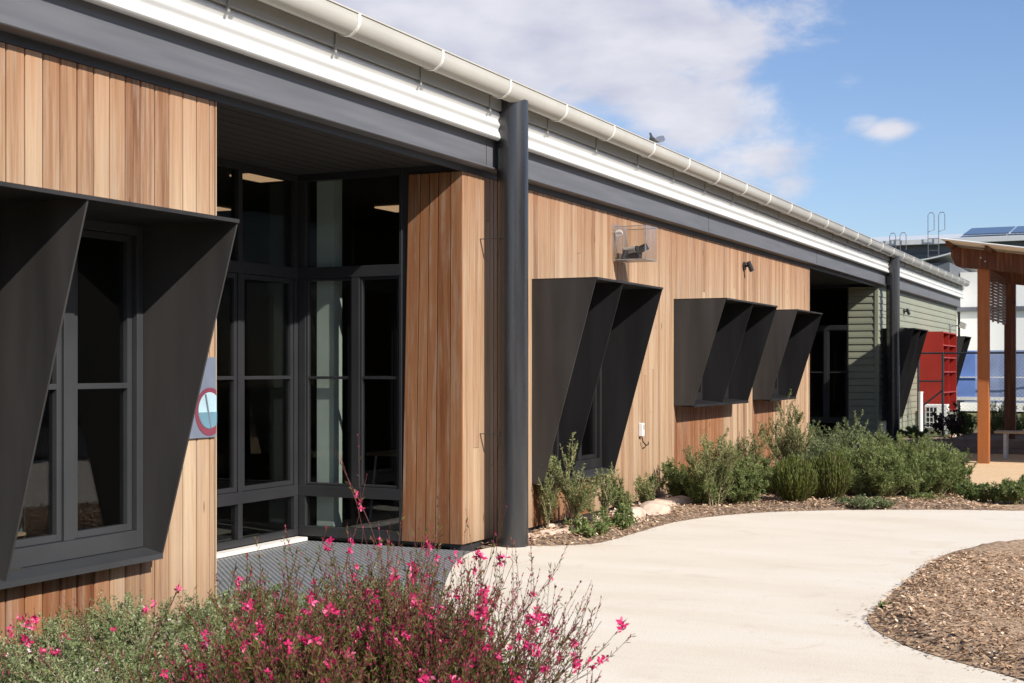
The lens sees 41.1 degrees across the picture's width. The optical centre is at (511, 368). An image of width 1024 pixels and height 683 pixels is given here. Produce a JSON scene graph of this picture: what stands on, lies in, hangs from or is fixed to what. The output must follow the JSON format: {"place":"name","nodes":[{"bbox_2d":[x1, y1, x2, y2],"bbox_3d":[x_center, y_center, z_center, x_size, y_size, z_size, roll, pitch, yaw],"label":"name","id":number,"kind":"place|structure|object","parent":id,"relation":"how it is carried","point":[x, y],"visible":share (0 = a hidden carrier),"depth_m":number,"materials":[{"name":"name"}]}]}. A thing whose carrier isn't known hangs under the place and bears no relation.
{"place":"outdoors","nodes":[
{"label":"outdoors","id":0,"kind":"place"},
{"bbox_2d":[29,635,509,682],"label":"front garden bed","id":1,"kind":"object","parent":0,"point":[176,661],"depth_m":7.07,"materials":[{"name":"soil"}]},
{"bbox_2d":[0,629,13,682],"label":"gaura plant","id":2,"kind":"object","parent":1,"relation":"on","point":[10,633],"visible":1,"depth_m":4.63,"materials":[{"name":"pink plant"}]},
{"bbox_2d":[0,631,73,682],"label":"herb bush","id":3,"kind":"object","parent":1,"relation":"on","point":[13,657],"visible":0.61,"depth_m":6.04,"materials":[{"name":"green plant"}]},
{"bbox_2d":[0,608,156,682],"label":"herb bush","id":4,"kind":"object","parent":1,"relation":"on","point":[68,649],"visible":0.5,"depth_m":6.71,"materials":[{"name":"green plant"}]},
{"bbox_2d":[14,645,186,682],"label":"herb bush","id":5,"kind":"object","parent":1,"relation":"on","point":[106,665],"visible":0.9,"depth_m":5.19,"materials":[{"name":"green plant"}]},
{"bbox_2d":[0,634,220,682],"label":"herb bush","id":6,"kind":"object","parent":1,"relation":"on","point":[84,672],"visible":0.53,"depth_m":5.95,"materials":[{"name":"green plant"}]},
{"bbox_2d":[0,584,233,682],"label":"gaura plant","id":7,"kind":"object","parent":1,"relation":"on","point":[41,649],"visible":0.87,"depth_m":5.99,"materials":[{"name":"green plant"}]},
{"bbox_2d":[38,585,233,661],"bbox_3d":[-2.005,1.370,7.332,1.014,0.365,0.945,0,0,-10],"label":"herb bush","id":8,"kind":"object","parent":1,"relation":"on","point":[137,624],"visible":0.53,"depth_m":7.22,"materials":[{"name":"green plant"}]},
{"bbox_2d":[127,665,214,682],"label":"herb bush","id":9,"kind":"object","parent":1,"relation":"on","point":[142,667],"visible":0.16,"depth_m":5.75,"materials":[{"name":"green plant"}]},
{"bbox_2d":[110,613,242,656],"bbox_3d":[-1.848,1.525,7.822,0.519,0.110,1.293,0,0,26],"label":"bush","id":10,"kind":"object","parent":1,"relation":"on","point":[163,641],"depth_m":7.41,"materials":[{"name":"plant"}]},
{"bbox_2d":[85,617,277,682],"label":"herb bush","id":11,"kind":"object","parent":1,"relation":"on","point":[159,646],"visible":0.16,"depth_m":6.54,"materials":[{"name":"green plant"}]},
{"bbox_2d":[96,643,302,682],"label":"gaura plant","id":12,"kind":"object","parent":1,"relation":"on","point":[188,665],"visible":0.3,"depth_m":5.08,"materials":[{"name":"pink plant"}]},
{"bbox_2d":[176,638,259,679],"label":"herb bush","id":13,"kind":"object","parent":1,"relation":"on","point":[216,658],"visible":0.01,"depth_m":6.06,"materials":[{"name":"green plant"}]},
{"bbox_2d":[92,592,401,682],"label":"gaura plant","id":14,"kind":"object","parent":1,"relation":"on","point":[290,652],"visible":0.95,"depth_m":4.76,"materials":[{"name":"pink plant"}]},
{"bbox_2d":[174,580,322,632],"bbox_3d":[-1.505,1.382,7.886,0.876,0.340,0.867,0,0,0],"label":"herb bush","id":15,"kind":"object","parent":1,"relation":"on","point":[231,602],"visible":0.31,"depth_m":7.84,"materials":[{"name":"green plant"}]},
{"bbox_2d":[206,632,308,682],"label":"herb bush","id":16,"kind":"object","parent":1,"relation":"on","point":[233,651],"depth_m":5.74,"materials":[{"name":"green plant"}]},
{"bbox_2d":[198,606,344,646],"bbox_3d":[-1.234,1.410,7.179,0.890,0.285,0.862,0,0,26],"label":"herb bush","id":17,"kind":"object","parent":1,"relation":"on","point":[257,624],"visible":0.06,"depth_m":7.23,"materials":[{"name":"green plant"}]},
{"bbox_2d":[148,525,414,682],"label":"gaura plant","id":18,"kind":"object","parent":1,"relation":"on","point":[248,605],"visible":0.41,"depth_m":5.26,"materials":[{"name":"green plant"}]},
{"bbox_2d":[292,563,446,630],"bbox_3d":[-0.802,1.326,7.704,0.915,0.451,0.836,0,0,-12],"label":"herb bush","id":19,"kind":"object","parent":1,"relation":"on","point":[365,585],"visible":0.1,"depth_m":7.75,"materials":[{"name":"green plant"}]},
{"bbox_2d":[247,526,514,682],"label":"gaura plant","id":20,"kind":"object","parent":1,"relation":"on","point":[400,658],"visible":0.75,"depth_m":5.22,"materials":[{"name":"pink plant"}]},
{"bbox_2d":[284,434,509,673],"bbox_3d":[-0.483,0.912,5.726,0.936,1.279,0.898,0,0,-4],"label":"gaura plant","id":21,"kind":"object","parent":1,"relation":"on","point":[379,540],"visible":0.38,"depth_m":5.71,"materials":[{"name":"pink plant"}]},
{"bbox_2d":[338,639,496,682],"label":"gaura plant","id":22,"kind":"object","parent":1,"relation":"on","point":[462,676],"visible":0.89,"depth_m":4.75,"materials":[{"name":"pink plant"}]},
{"bbox_2d":[361,596,494,656],"bbox_3d":[-0.446,1.360,7.070,0.761,0.383,0.821,0,0,-20],"label":"herb bush","id":23,"kind":"object","parent":1,"relation":"on","point":[445,617],"visible":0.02,"depth_m":7.09,"materials":[{"name":"green plant"}]},
{"bbox_2d":[427,625,513,682],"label":"herb bush","id":24,"kind":"object","parent":1,"relation":"on","point":[507,656],"visible":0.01,"depth_m":6.16,"materials":[{"name":"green plant"}]},
{"bbox_2d":[364,517,634,682],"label":"gaura plant","id":25,"kind":"object","parent":1,"relation":"on","point":[532,629],"visible":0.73,"depth_m":5.28,"materials":[{"name":"pink plant"}]},
{"bbox_2d":[473,633,601,682],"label":"gaura plant","id":26,"kind":"object","parent":1,"relation":"on","point":[543,668],"visible":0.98,"depth_m":5.03,"materials":[{"name":"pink plant"}]},
{"bbox_2d":[217,541,472,618],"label":"entry paving","id":27,"kind":"structure","parent":0,"point":[270,566],"depth_m":10.88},
{"bbox_2d":[307,410,1023,549],"bbox_3d":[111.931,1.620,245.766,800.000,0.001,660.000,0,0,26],"label":"ground","id":28,"kind":"structure","parent":0,"point":[974,428],"depth_m":12.93,"materials":[{"name":"grey concrete"}]},
{"bbox_2d":[0,0,971,662],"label":"school building","id":29,"kind":"structure","parent":28,"relation":"on","point":[322,232],"depth_m":11.81,"materials":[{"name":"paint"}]},
{"bbox_2d":[10,219,142,569],"bbox_3d":[-2.472,0.107,7.525,0.111,1.882,1.176,0,0,26],"label":"window","id":30,"kind":"structure","parent":29,"relation":"in","point":[64,541],"depth_m":7.69,"materials":[{"name":"metal"}]},
{"bbox_2d":[189,357,216,438],"bbox_3d":[-1.953,0.180,8.393,0.022,0.500,0.425,0,0,26],"label":"mural panel","id":31,"kind":"object","parent":29,"relation":"attached to","point":[204,422],"visible":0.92,"depth_m":8.50,"materials":[{"name":"metal"}]},
{"bbox_2d":[366,449,396,521],"bbox_3d":[-0.768,1.186,13.678,1.200,0.692,0.700,0,0,26],"label":"table","id":32,"kind":"object","parent":29,"relation":"on","point":[393,453],"visible":0.19,"depth_m":13.63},
{"bbox_2d":[548,426,558,475],"bbox_3d":[0.271,0.107,13.241,0.111,1.882,0.676,0,0,26],"label":"window","id":33,"kind":"structure","parent":29,"relation":"in","point":[555,450],"depth_m":13.48,"materials":[{"name":"black glass"}]},
{"bbox_2d":[574,367,601,471],"bbox_3d":[0.666,0.107,14.066,0.111,1.882,1.126,0,0,26],"label":"window","id":34,"kind":"structure","parent":29,"relation":"in","point":[594,459],"depth_m":14.50,"materials":[{"name":"black glass"}]},
{"bbox_2d":[612,223,657,262],"bbox_3d":[1.341,-1.367,14.857,0.376,0.400,0.450,0,0,26],"label":"equipment box","id":35,"kind":"object","parent":29,"relation":"attached to","point":[631,254],"visible":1,"depth_m":14.83,"materials":[{"name":"plastic"}]},
{"bbox_2d":[639,423,648,445],"bbox_3d":[1.520,0.753,15.603,0.057,0.266,0.275,0,0,26],"label":"outlet box","id":36,"kind":"object","parent":29,"relation":"attached to","point":[641,429],"visible":1,"depth_m":15.48,"materials":[{"name":"white paint"}]},
{"bbox_2d":[649,132,664,142],"bbox_3d":[1.564,-2.514,14.897,0.150,0.104,0.335,0,0,26],"label":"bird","id":37,"kind":"object","parent":29,"relation":"on","point":[658,139],"visible":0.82,"depth_m":14.87},
{"bbox_2d":[695,380,701,399],"bbox_3d":[2.159,-0.213,17.177,0.111,1.242,1.186,0,0,26],"label":"window","id":38,"kind":"structure","parent":29,"relation":"in","point":[699,395],"depth_m":17.64,"materials":[{"name":"black glass"}]},
{"bbox_2d":[742,261,753,271],"bbox_3d":[3.345,-1.442,19.303,0.144,0.158,0.122,0,0,26],"label":"wall lamp","id":39,"kind":"object","parent":29,"relation":"attached to","point":[749,266],"visible":1,"depth_m":19.28,"materials":[{"name":"black plastic"}]},
{"bbox_2d":[771,374,777,394],"bbox_3d":[3.745,-0.213,20.481,0.111,1.242,1.516,0,0,26],"label":"window","id":40,"kind":"structure","parent":29,"relation":"in","point":[775,389],"depth_m":21.08,"materials":[{"name":"black glass"}]},
{"bbox_2d":[949,321,966,329],"bbox_3d":[12.280,-1.180,37.587,0.440,0.220,0.280,0,0,26],"label":"floodlight","id":41,"kind":"object","parent":29,"relation":"attached to","point":[962,325],"visible":1,"depth_m":37.42,"materials":[{"name":"paint"}]},
{"bbox_2d":[918,392,922,431],"bbox_3d":[9.172,1.060,30.649,0.115,1.080,0.115,0,0,26],"label":"vent pipe","id":42,"kind":"object","parent":28,"relation":"on","point":[920,410],"visible":0.83,"depth_m":30.61,"materials":[{"name":"white paint"}]},
{"bbox_2d":[924,404,948,433],"bbox_3d":[10.081,1.200,32.404,0.520,0.700,0.369,0,0,26],"label":"air conditioner","id":43,"kind":"object","parent":28,"relation":"on","point":[928,410],"visible":0.58,"depth_m":32.29,"materials":[{"name":"white paint"}]},
{"bbox_2d":[871,212,1023,258],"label":"grey building","id":44,"kind":"structure","parent":28,"relation":"on","point":[923,246],"depth_m":69.71,"materials":[{"name":"grey metal"}]},
{"bbox_2d":[920,252,1023,411],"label":"white building","id":45,"kind":"structure","parent":28,"relation":"on","point":[967,312],"depth_m":49.47,"materials":[{"name":"paint"}]},
{"bbox_2d":[937,438,1023,453],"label":"timber edging","id":46,"kind":"object","parent":28,"relation":"on","point":[1015,446],"visible":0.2,"depth_m":25.08,"materials":[{"name":"wood"}]},
{"bbox_2d":[957,350,1023,411],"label":"shade cloth fence","id":47,"kind":"object","parent":28,"relation":"on","point":[966,374],"visible":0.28,"depth_m":39.90,"materials":[{"name":"blue fabric"}]},
{"bbox_2d":[334,0,1023,236],"label":"sky","id":48,"kind":"structure","parent":0,"point":[872,118],"materials":[{"name":"blue"}]},
{"bbox_2d":[442,510,1023,682],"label":"path","id":49,"kind":"structure","parent":0,"point":[763,597],"depth_m":9.49,"materials":[{"name":"concrete"}]},
{"bbox_2d":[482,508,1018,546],"bbox_3d":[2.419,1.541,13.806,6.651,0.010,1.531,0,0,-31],"label":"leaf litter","id":50,"kind":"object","parent":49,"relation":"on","point":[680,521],"visible":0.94,"depth_m":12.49,"materials":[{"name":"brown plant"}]},
{"bbox_2d":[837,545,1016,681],"bbox_3d":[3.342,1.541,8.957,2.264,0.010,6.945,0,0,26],"label":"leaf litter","id":51,"kind":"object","parent":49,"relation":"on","point":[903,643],"visible":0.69,"depth_m":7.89,"materials":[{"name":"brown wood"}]},
{"bbox_2d":[867,539,1023,679],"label":"mulch bed","id":52,"kind":"object","parent":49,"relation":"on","point":[1012,546],"visible":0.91,"depth_m":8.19,"materials":[{"name":"brown wood"}]},
{"bbox_2d":[876,601,891,609],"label":"garden weed","id":53,"kind":"object","parent":52,"relation":"on","point":[882,603],"visible":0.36,"depth_m":8.77,"materials":[{"name":"green plant"}]},
{"bbox_2d":[478,437,1020,547],"bbox_3d":[6.025,1.521,20.457,4.024,0.082,20.900,0,0,26],"label":"garden bed","id":54,"kind":"object","parent":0,"point":[542,542],"visible":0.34,"depth_m":14.89,"materials":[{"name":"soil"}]},
{"bbox_2d":[528,533,547,538],"bbox_3d":[0.179,1.536,12.386,0.340,0.094,0.230,0,0,-43],"label":"garden rock","id":55,"kind":"object","parent":54,"relation":"on","point":[538,535],"visible":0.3,"depth_m":12.32,"materials":[{"name":"stone"}]},
{"bbox_2d":[536,453,563,527],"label":"wispy shrub","id":56,"kind":"object","parent":54,"relation":"on","point":[548,505],"visible":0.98,"depth_m":12.89,"materials":[{"name":"green plant"}]},
{"bbox_2d":[537,528,565,534],"bbox_3d":[0.364,1.522,12.583,0.247,0.090,0.459,0,0,26],"label":"garden rock","id":57,"kind":"object","parent":54,"relation":"on","point":[551,532],"visible":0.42,"depth_m":12.52,"materials":[{"name":"stone"}]},
{"bbox_2d":[546,523,565,528],"bbox_3d":[0.404,1.525,13.095,0.133,0.094,0.293,0,0,45],"label":"garden rock","id":58,"kind":"object","parent":54,"relation":"on","point":[552,525],"visible":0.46,"depth_m":13.04,"materials":[{"name":"stone"}]},
{"bbox_2d":[549,432,604,525],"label":"wispy shrub","id":59,"kind":"object","parent":54,"relation":"on","point":[579,500],"visible":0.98,"depth_m":13.00,"materials":[{"name":"green plant"}]},
{"bbox_2d":[568,524,596,537],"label":"garden weed","id":60,"kind":"object","parent":54,"relation":"on","point":[590,531],"visible":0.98,"depth_m":12.35,"materials":[{"name":"green plant"}]},
{"bbox_2d":[563,510,614,534],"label":"garden weed","id":61,"kind":"object","parent":54,"relation":"on","point":[598,525],"visible":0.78,"depth_m":12.67,"materials":[{"name":"green plant"}]},
{"bbox_2d":[580,513,602,522],"bbox_3d":[0.796,1.517,13.457,0.153,0.181,0.370,0,0,41],"label":"garden rock","id":62,"kind":"object","parent":54,"relation":"on","point":[589,516],"visible":0.18,"depth_m":13.37,"materials":[{"name":"stone"}]},
{"bbox_2d":[585,462,618,522],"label":"wispy shrub","id":63,"kind":"object","parent":54,"relation":"on","point":[607,497],"visible":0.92,"depth_m":13.22,"materials":[{"name":"green plant"}]},
{"bbox_2d":[598,502,638,529],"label":"garden weed","id":64,"kind":"object","parent":54,"relation":"on","point":[623,520],"visible":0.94,"depth_m":13.02,"materials":[{"name":"green plant"}]},
{"bbox_2d":[610,473,639,513],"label":"wispy shrub","id":65,"kind":"object","parent":54,"relation":"on","point":[623,497],"visible":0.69,"depth_m":13.33,"materials":[{"name":"green plant"}]},
{"bbox_2d":[628,507,645,522],"bbox_3d":[1.205,1.508,13.821,0.234,0.210,0.438,0,0,27],"label":"garden rock","id":66,"kind":"object","parent":54,"relation":"on","point":[639,511],"visible":0.41,"depth_m":13.75,"materials":[{"name":"stone"}]},
{"bbox_2d":[633,472,658,502],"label":"wispy shrub","id":67,"kind":"object","parent":54,"relation":"on","point":[644,491],"visible":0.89,"depth_m":14.59,"materials":[{"name":"green plant"}]},
{"bbox_2d":[639,501,670,515],"bbox_3d":[1.489,1.499,14.306,0.333,0.221,0.685,0,0,14],"label":"garden rock","id":68,"kind":"object","parent":54,"relation":"on","point":[653,507],"visible":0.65,"depth_m":14.16,"materials":[{"name":"stone"}]},
{"bbox_2d":[654,498,683,505],"bbox_3d":[1.754,1.529,15.142,0.495,0.164,0.225,0,0,-36],"label":"garden rock","id":69,"kind":"object","parent":54,"relation":"on","point":[674,501],"visible":0.3,"depth_m":15.10,"materials":[{"name":"stone"}]},
{"bbox_2d":[656,456,702,496],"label":"green bush","id":70,"kind":"object","parent":54,"relation":"on","point":[670,472],"visible":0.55,"depth_m":15.67,"materials":[{"name":"green plant"}]},
{"bbox_2d":[668,495,695,503],"bbox_3d":[1.891,1.509,15.361,0.673,0.155,0.282,0,0,-41],"label":"garden rock","id":71,"kind":"object","parent":54,"relation":"on","point":[684,499],"visible":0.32,"depth_m":15.31,"materials":[{"name":"stone"}]},
{"bbox_2d":[673,451,741,505],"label":"green bush","id":72,"kind":"object","parent":54,"relation":"on","point":[695,492],"visible":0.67,"depth_m":15.08,"materials":[{"name":"green plant"}]},
{"bbox_2d":[682,428,742,506],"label":"wispy shrub","id":73,"kind":"object","parent":54,"relation":"on","point":[724,457],"visible":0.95,"depth_m":14.99,"materials":[{"name":"green plant"}]},
{"bbox_2d":[720,455,769,504],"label":"green bush","id":74,"kind":"object","parent":54,"relation":"on","point":[743,490],"visible":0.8,"depth_m":15.21,"materials":[{"name":"green plant"}]},
{"bbox_2d":[729,422,780,476],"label":"wispy shrub","id":75,"kind":"object","parent":54,"relation":"on","point":[757,457],"visible":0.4,"depth_m":18.03,"materials":[{"name":"green plant"}]},
{"bbox_2d":[735,455,791,494],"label":"green bush","id":76,"kind":"object","parent":54,"relation":"on","point":[766,473],"visible":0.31,"depth_m":16.34,"materials":[{"name":"green plant"}]},
{"bbox_2d":[758,389,820,463],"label":"wispy shrub","id":77,"kind":"object","parent":54,"relation":"on","point":[784,445],"visible":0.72,"depth_m":18.60,"materials":[{"name":"green plant"}]},
{"bbox_2d":[771,453,818,501],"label":"tussock plant","id":78,"kind":"object","parent":54,"relation":"on","point":[799,481],"visible":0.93,"depth_m":15.38,"materials":[{"name":"green plant"}]},
{"bbox_2d":[789,425,842,462],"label":"silver shrub","id":79,"kind":"object","parent":54,"relation":"on","point":[818,448],"visible":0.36,"depth_m":18.48,"materials":[{"name":"green plant"}]},
{"bbox_2d":[807,455,829,499],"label":"tussock plant","id":80,"kind":"object","parent":54,"relation":"on","point":[818,493],"visible":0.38,"depth_m":15.79,"materials":[{"name":"green plant"}]},
{"bbox_2d":[816,449,851,500],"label":"tussock plant","id":81,"kind":"object","parent":54,"relation":"on","point":[838,481],"visible":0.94,"depth_m":15.70,"materials":[{"name":"green plant"}]},
{"bbox_2d":[803,409,869,457],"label":"silver shrub","id":82,"kind":"object","parent":54,"relation":"on","point":[846,440],"visible":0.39,"depth_m":19.96,"materials":[{"name":"green plant"}]},
{"bbox_2d":[831,436,885,497],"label":"rosemary bush","id":83,"kind":"object","parent":54,"relation":"on","point":[855,489],"visible":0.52,"depth_m":16.04,"materials":[{"name":"green plant"}]},
{"bbox_2d":[839,422,891,450],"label":"silver shrub","id":84,"kind":"object","parent":54,"relation":"on","point":[868,433],"visible":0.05,"depth_m":20.62,"materials":[{"name":"green plant"}]},
{"bbox_2d":[834,494,898,509],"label":"plant","id":85,"kind":"object","parent":54,"relation":"on","point":[869,503],"visible":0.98,"depth_m":15.06,"materials":[{"name":"green plant"}]},
{"bbox_2d":[847,433,918,497],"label":"rosemary bush","id":86,"kind":"object","parent":54,"relation":"on","point":[885,481],"visible":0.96,"depth_m":15.88,"materials":[{"name":"green plant"}]},
{"bbox_2d":[846,430,926,461],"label":"rosemary bush","id":87,"kind":"object","parent":54,"relation":"on","point":[881,439],"visible":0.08,"depth_m":19.37,"materials":[{"name":"green plant"}]},
{"bbox_2d":[872,432,955,495],"bbox_3d":[4.716,1.158,16.152,1.038,0.813,0.902,0,0,26],"label":"rosemary bush","id":88,"kind":"object","parent":54,"relation":"on","point":[917,482],"visible":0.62,"depth_m":16.06,"materials":[{"name":"green plant"}]},
{"bbox_2d":[897,424,934,438],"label":"green bush","id":89,"kind":"object","parent":54,"relation":"on","point":[912,429],"visible":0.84,"depth_m":27.93,"materials":[{"name":"green plant"}]},
{"bbox_2d":[899,491,945,499],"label":"plant","id":90,"kind":"object","parent":54,"relation":"on","point":[923,494],"visible":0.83,"depth_m":15.89,"materials":[{"name":"green plant"}]},
{"bbox_2d":[891,434,958,457],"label":"silver shrub","id":91,"kind":"object","parent":54,"relation":"on","point":[934,442],"visible":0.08,"depth_m":20.38,"materials":[{"name":"green plant"}]},
{"bbox_2d":[902,433,968,495],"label":"rosemary bush","id":92,"kind":"object","parent":54,"relation":"on","point":[939,485],"visible":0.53,"depth_m":16.21,"materials":[{"name":"green plant"}]},
{"bbox_2d":[929,443,976,496],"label":"green bush","id":93,"kind":"object","parent":54,"relation":"on","point":[964,471],"visible":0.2,"depth_m":16.53,"materials":[{"name":"green plant"}]},
{"bbox_2d":[954,479,989,501],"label":"green bush","id":94,"kind":"object","parent":54,"relation":"on","point":[970,491],"visible":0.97,"depth_m":15.89,"materials":[{"name":"green plant"}]},
{"bbox_2d":[984,477,1023,504],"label":"green bush","id":95,"kind":"object","parent":54,"relation":"on","point":[1011,492],"visible":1,"depth_m":15.62,"materials":[{"name":"green plant"}]},
{"bbox_2d":[932,429,1023,444],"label":"raised bed","id":96,"kind":"object","parent":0,"point":[994,436],"visible":0.32,"depth_m":26.98,"materials":[{"name":"soil"}]},
{"bbox_2d":[931,401,967,438],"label":"leafy bush","id":97,"kind":"object","parent":96,"relation":"on","point":[949,422],"visible":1,"depth_m":27.93,"materials":[{"name":"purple plant"}]},
{"bbox_2d":[952,410,976,435],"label":"leafy bush","id":98,"kind":"object","parent":96,"relation":"on","point":[970,424],"visible":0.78,"depth_m":27.87,"materials":[{"name":"green plant"}]},
{"bbox_2d":[917,352,1023,435],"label":"fence","id":99,"kind":"object","parent":96,"relation":"on","point":[932,381],"visible":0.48,"depth_m":31.09,"materials":[{"name":"metal"}]},
{"bbox_2d":[973,400,1016,433],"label":"green bush","id":100,"kind":"object","parent":96,"relation":"on","point":[996,422],"visible":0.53,"depth_m":28.02,"materials":[{"name":"green plant"}]},
{"bbox_2d":[1003,406,1023,434],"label":"green bush","id":101,"kind":"object","parent":96,"relation":"on","point":[1019,424],"visible":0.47,"depth_m":27.82,"materials":[{"name":"green plant"}]},
{"bbox_2d":[939,452,1023,505],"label":"sand court","id":102,"kind":"object","parent":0,"point":[997,468],"visible":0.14,"depth_m":20.85,"materials":[{"name":"beige sand"}]},
{"bbox_2d":[940,238,1023,463],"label":"pergola","id":103,"kind":"object","parent":102,"relation":"on","point":[997,266],"visible":0.92,"depth_m":22.40,"materials":[{"name":"brown wood"}]},
{"bbox_2d":[994,430,1023,458],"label":"bench","id":104,"kind":"object","parent":102,"relation":"on","point":[1005,433],"visible":1,"depth_m":23.38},
{"bbox_2d":[989,504,1023,510],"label":"garden bed","id":105,"kind":"object","parent":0,"point":[1019,507],"visible":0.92,"depth_m":15.25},
{"bbox_2d":[977,487,1001,502],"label":"green bush","id":106,"kind":"object","parent":105,"relation":"on","point":[985,496],"visible":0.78,"depth_m":15.80,"materials":[{"name":"green plant"}]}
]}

